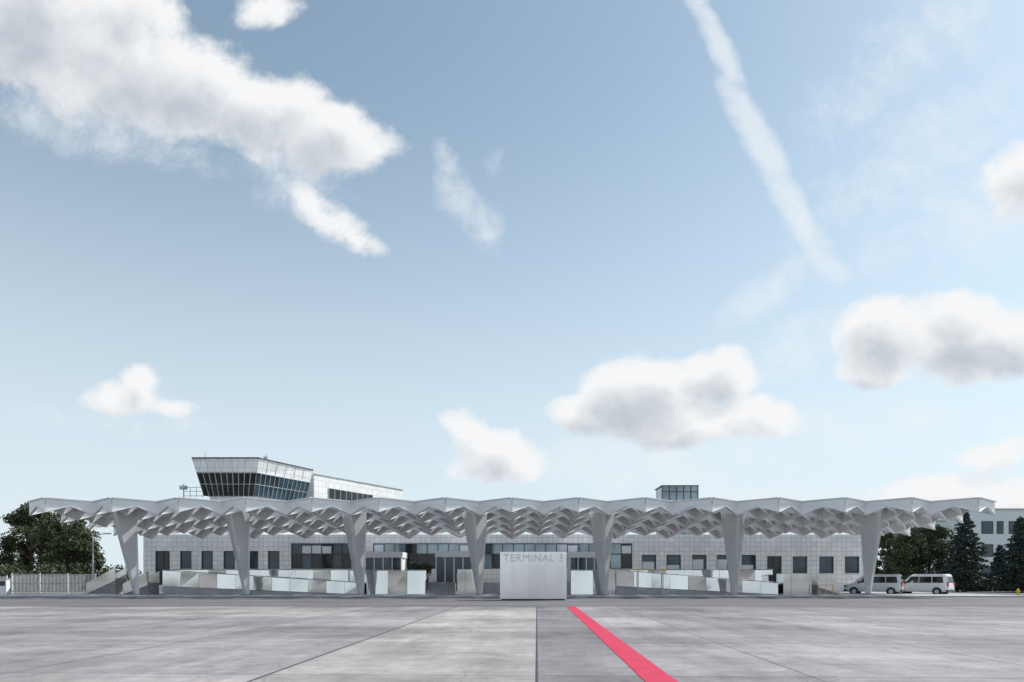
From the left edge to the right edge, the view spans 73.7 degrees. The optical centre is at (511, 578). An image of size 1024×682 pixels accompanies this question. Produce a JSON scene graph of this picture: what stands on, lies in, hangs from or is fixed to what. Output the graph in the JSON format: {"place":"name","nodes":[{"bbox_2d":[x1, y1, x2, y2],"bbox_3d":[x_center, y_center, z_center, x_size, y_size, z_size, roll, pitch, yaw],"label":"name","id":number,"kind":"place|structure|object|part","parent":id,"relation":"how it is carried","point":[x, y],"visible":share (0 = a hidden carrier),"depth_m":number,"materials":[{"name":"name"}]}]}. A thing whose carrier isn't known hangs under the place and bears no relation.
{"place":"outdoors","nodes":[
{"label":"outdoors","id":0,"kind":"place"},
{"bbox_2d":[10,579,128,592],"bbox_3d":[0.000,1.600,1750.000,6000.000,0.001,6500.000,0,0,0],"label":"ground","id":1,"kind":"structure","parent":0,"point":[53,591],"depth_m":82.29,"materials":[{"name":"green plant"}]},
{"bbox_2d":[0,502,69,588],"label":"deciduous tree","id":2,"kind":"object","parent":1,"relation":"on","point":[21,521],"visible":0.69,"depth_m":90.73,"materials":[{"name":"green plant"}]},
{"bbox_2d":[16,525,71,585],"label":"deciduous tree","id":3,"kind":"object","parent":1,"relation":"on","point":[43,553],"visible":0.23,"depth_m":92.74,"materials":[{"name":"green plant"}]},
{"bbox_2d":[0,560,99,591],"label":"hedge","id":4,"kind":"object","parent":1,"relation":"on","point":[13,569],"visible":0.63,"depth_m":83.08,"materials":[{"name":"green plant"}]},
{"bbox_2d":[27,511,105,572],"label":"deciduous tree","id":5,"kind":"object","parent":1,"relation":"on","point":[64,546],"visible":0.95,"depth_m":88.33,"materials":[{"name":"green plant"}]},
{"bbox_2d":[69,536,105,585],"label":"deciduous tree","id":6,"kind":"object","parent":1,"relation":"on","point":[100,566],"visible":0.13,"depth_m":93.31,"materials":[{"name":"green plant"}]},
{"bbox_2d":[0,564,884,579],"bbox_3d":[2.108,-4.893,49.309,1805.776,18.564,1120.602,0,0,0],"label":"distant trees","id":7,"kind":"object","parent":1,"relation":"on","point":[104,570],"depth_m":529.27,"materials":[{"name":"green plant"}]},
{"bbox_2d":[0,596,1023,596],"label":"kerb","id":8,"kind":"structure","parent":1,"relation":"on","point":[499,596],"depth_m":57.00,"materials":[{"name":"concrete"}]},
{"bbox_2d":[955,576,1023,590],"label":"hedge","id":9,"kind":"object","parent":1,"relation":"on","point":[957,589],"visible":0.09,"depth_m":82.32,"materials":[{"name":"green plant"}]},
{"bbox_2d":[988,544,1010,580],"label":"spruce tree","id":10,"kind":"object","parent":1,"relation":"on","point":[998,559],"visible":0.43,"depth_m":91.84,"materials":[{"name":"green plant"}]},
{"bbox_2d":[179,455,402,533],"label":"control tower","id":11,"kind":"structure","parent":0,"point":[223,478],"depth_m":93.06,"materials":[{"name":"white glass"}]},
{"bbox_2d":[143,534,863,591],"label":"walls","id":12,"kind":"structure","parent":0,"point":[788,547],"depth_m":74.00,"materials":[{"name":"tile"}]},
{"bbox_2d":[155,543,859,584],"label":"window frames","id":13,"kind":"structure","parent":12,"relation":"attached to","point":[311,550],"depth_m":74.14,"materials":[{"name":"grey metal"}]},
{"bbox_2d":[157,544,857,583],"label":"window panes","id":14,"kind":"object","parent":13,"relation":"in","point":[825,564],"visible":0.56,"depth_m":74.20,"materials":[{"name":"grey glass"}]},
{"bbox_2d":[655,485,698,533],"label":"roof lantern","id":15,"kind":"object","parent":12,"relation":"on","point":[675,492],"visible":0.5,"depth_m":86.05,"materials":[{"name":"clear glass"}]},
{"bbox_2d":[0,606,1023,681],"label":"apron","id":16,"kind":"object","parent":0,"point":[498,643],"depth_m":16.69,"materials":[{"name":"concrete"}]},
{"bbox_2d":[247,606,537,681],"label":"apron expansion joint","id":17,"kind":"object","parent":16,"relation":"on","point":[536,678],"visible":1,"depth_m":14.44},
{"bbox_2d":[566,606,677,681],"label":"painted red line","id":18,"kind":"object","parent":16,"relation":"on","point":[643,668],"visible":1,"depth_m":14.21,"materials":[{"name":"paint"}]},
{"bbox_2d":[0,590,1023,605],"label":"road","id":19,"kind":"structure","parent":0,"point":[993,592],"depth_m":48.80,"materials":[{"name":"grey asphalt"}]},
{"bbox_2d":[0,578,10,595],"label":"utility cabinet","id":20,"kind":"object","parent":19,"relation":"on","point":[4,586],"visible":0.9,"depth_m":62.00,"materials":[{"name":"metal"}]},
{"bbox_2d":[11,573,95,593],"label":"fence","id":21,"kind":"object","parent":19,"relation":"on","point":[67,582],"visible":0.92,"depth_m":69.99,"materials":[{"name":"metal"}]},
{"bbox_2d":[0,601,1023,604],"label":"drainage channel","id":22,"kind":"object","parent":19,"relation":"on","point":[511,601],"visible":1,"depth_m":43.90,"materials":[{"name":"concrete"}]},
{"bbox_2d":[500,552,566,599],"bbox_3d":[1.531,-0.153,49.663,4.778,3.491,1.475,0,0,0],"label":"terminal sign","id":23,"kind":"object","parent":19,"relation":"on","point":[533,575],"visible":0.99,"depth_m":49.00,"materials":[{"name":"metal"}]},
{"bbox_2d":[874,532,909,577],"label":"deciduous tree","id":24,"kind":"object","parent":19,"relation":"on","point":[883,545],"visible":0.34,"depth_m":86.96,"materials":[{"name":"green plant"}]},
{"bbox_2d":[882,527,934,580],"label":"deciduous tree","id":25,"kind":"object","parent":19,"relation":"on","point":[911,546],"visible":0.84,"depth_m":84.75,"materials":[{"name":"green plant"}]},
{"bbox_2d":[913,524,959,573],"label":"deciduous tree","id":26,"kind":"object","parent":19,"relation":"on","point":[933,538],"visible":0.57,"depth_m":86.42,"materials":[{"name":"green plant"}]},
{"bbox_2d":[936,512,995,591],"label":"spruce tree","id":27,"kind":"object","parent":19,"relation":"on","point":[962,555],"visible":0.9,"depth_m":79.43,"materials":[{"name":"green plant"}]},
{"bbox_2d":[987,515,1023,592],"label":"spruce tree","id":28,"kind":"object","parent":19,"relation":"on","point":[1013,566],"visible":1,"depth_m":75.81,"materials":[{"name":"green plant"}]},
{"bbox_2d":[4,592,1019,595],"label":"pavement","id":29,"kind":"structure","parent":0,"point":[840,594],"depth_m":58.49,"materials":[{"name":"grey concrete"}]},
{"bbox_2d":[92,533,111,579],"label":"street lamp","id":30,"kind":"object","parent":29,"relation":"on","point":[93,553],"visible":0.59,"depth_m":68.96,"materials":[{"name":"metal"}]},
{"bbox_2d":[86,567,126,593],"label":"entrance stairs","id":31,"kind":"structure","parent":29,"relation":"on","point":[110,582],"depth_m":64.50,"materials":[{"name":"concrete"}]},
{"bbox_2d":[123,571,158,594],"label":"entrance stairs","id":32,"kind":"structure","parent":29,"relation":"on","point":[148,585],"depth_m":61.80,"materials":[{"name":"concrete"}]},
{"bbox_2d":[163,569,425,593],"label":"access ramp","id":33,"kind":"structure","parent":29,"relation":"on","point":[262,581],"depth_m":62.12,"materials":[{"name":"grey concrete"}]},
{"bbox_2d":[425,571,456,594],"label":"entrance stairs","id":34,"kind":"structure","parent":29,"relation":"on","point":[440,588],"depth_m":62.47,"materials":[{"name":"concrete"}]},
{"bbox_2d":[457,569,476,594],"bbox_3d":[-3.998,0.331,62.300,1.905,2.299,1.660,0,0,0],"label":"utility enclosure","id":35,"kind":"object","parent":29,"relation":"on","point":[465,582],"visible":0.76,"depth_m":61.50,"materials":[{"name":"silver metal"}]},
{"bbox_2d":[27,497,996,594],"bbox_3d":[0.000,-2.580,64.200,82.240,8.120,16.720,0,0,0],"label":"entrance canopy","id":36,"kind":"object","parent":29,"relation":"on","point":[241,521],"visible":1,"depth_m":59.71,"materials":[{"name":"paint"}]},
{"bbox_2d":[483,582,773,593],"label":"terrace","id":37,"kind":"structure","parent":29,"relation":"on","point":[491,587],"depth_m":64.50,"materials":[{"name":"grey concrete"}]},
{"bbox_2d":[407,563,420,570],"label":"potted shrub","id":38,"kind":"object","parent":37,"relation":"on","point":[413,567],"visible":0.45,"depth_m":67.63,"materials":[{"name":"green plant"}]},
{"bbox_2d":[417,563,431,577],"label":"potted shrub","id":39,"kind":"object","parent":37,"relation":"on","point":[425,567],"visible":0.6,"depth_m":67.74,"materials":[{"name":"green plant"}]},
{"bbox_2d":[365,551,597,581],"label":"entrance vestibules","id":40,"kind":"object","parent":37,"relation":"on","point":[449,564],"visible":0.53,"depth_m":69.90,"materials":[{"name":"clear glass"}]},
{"bbox_2d":[634,569,641,594],"bbox_3d":[11.415,0.330,61.700,0.700,2.300,0.100,0,0,0],"label":"marker post","id":41,"kind":"object","parent":29,"relation":"on","point":[638,579],"visible":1,"depth_m":61.66,"materials":[{"name":"metal"}]},
{"bbox_2d":[571,569,777,593],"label":"access ramp","id":42,"kind":"structure","parent":29,"relation":"on","point":[689,581],"depth_m":62.02,"materials":[{"name":"concrete"},{"name":"brushed stainless steel"},{"name":"grey concrete"}]},
{"bbox_2d":[776,573,811,594],"bbox_3d":[25.715,0.523,62.300,2.597,1.914,1.660,0,0,0],"label":"utility enclosure","id":43,"kind":"object","parent":29,"relation":"on","point":[794,583],"visible":0.98,"depth_m":61.50,"materials":[{"name":"silver metal"}]},
{"bbox_2d":[812,573,839,593],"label":"entrance stairs","id":44,"kind":"structure","parent":29,"relation":"on","point":[824,583],"depth_m":62.43,"materials":[{"name":"concrete"}]},
{"bbox_2d":[843,574,904,593],"bbox_3d":[34.972,0.620,66.006,5.060,2.015,2.280,0,0,35],"label":"parked van","id":45,"kind":"object","parent":29,"relation":"on","point":[890,583],"visible":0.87,"depth_m":64.82,"materials":[{"name":"silver paint"}]},
{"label":"windows","id":46,"kind":"part","parent":45,"relation":"part of","materials":[{"name":"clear glass"}]},
{"bbox_2d":[898,574,955,593],"bbox_3d":[39.676,0.620,66.008,2.280,2.015,5.060,0,0,-40],"label":"parked van","id":47,"kind":"object","parent":29,"relation":"on","point":[939,583],"visible":0.71,"depth_m":64.70,"materials":[{"name":"paint"}]},
{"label":"windows","id":48,"kind":"part","parent":47,"relation":"part of","materials":[{"name":"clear glass"}]},
{"bbox_2d":[0,0,1023,575],"label":"sky","id":49,"kind":"structure","parent":0,"point":[479,250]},
{"bbox_2d":[891,508,1023,581],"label":"office building","id":50,"kind":"structure","parent":0,"point":[994,531],"depth_m":112.00,"materials":[{"name":"concrete"}]}
]}

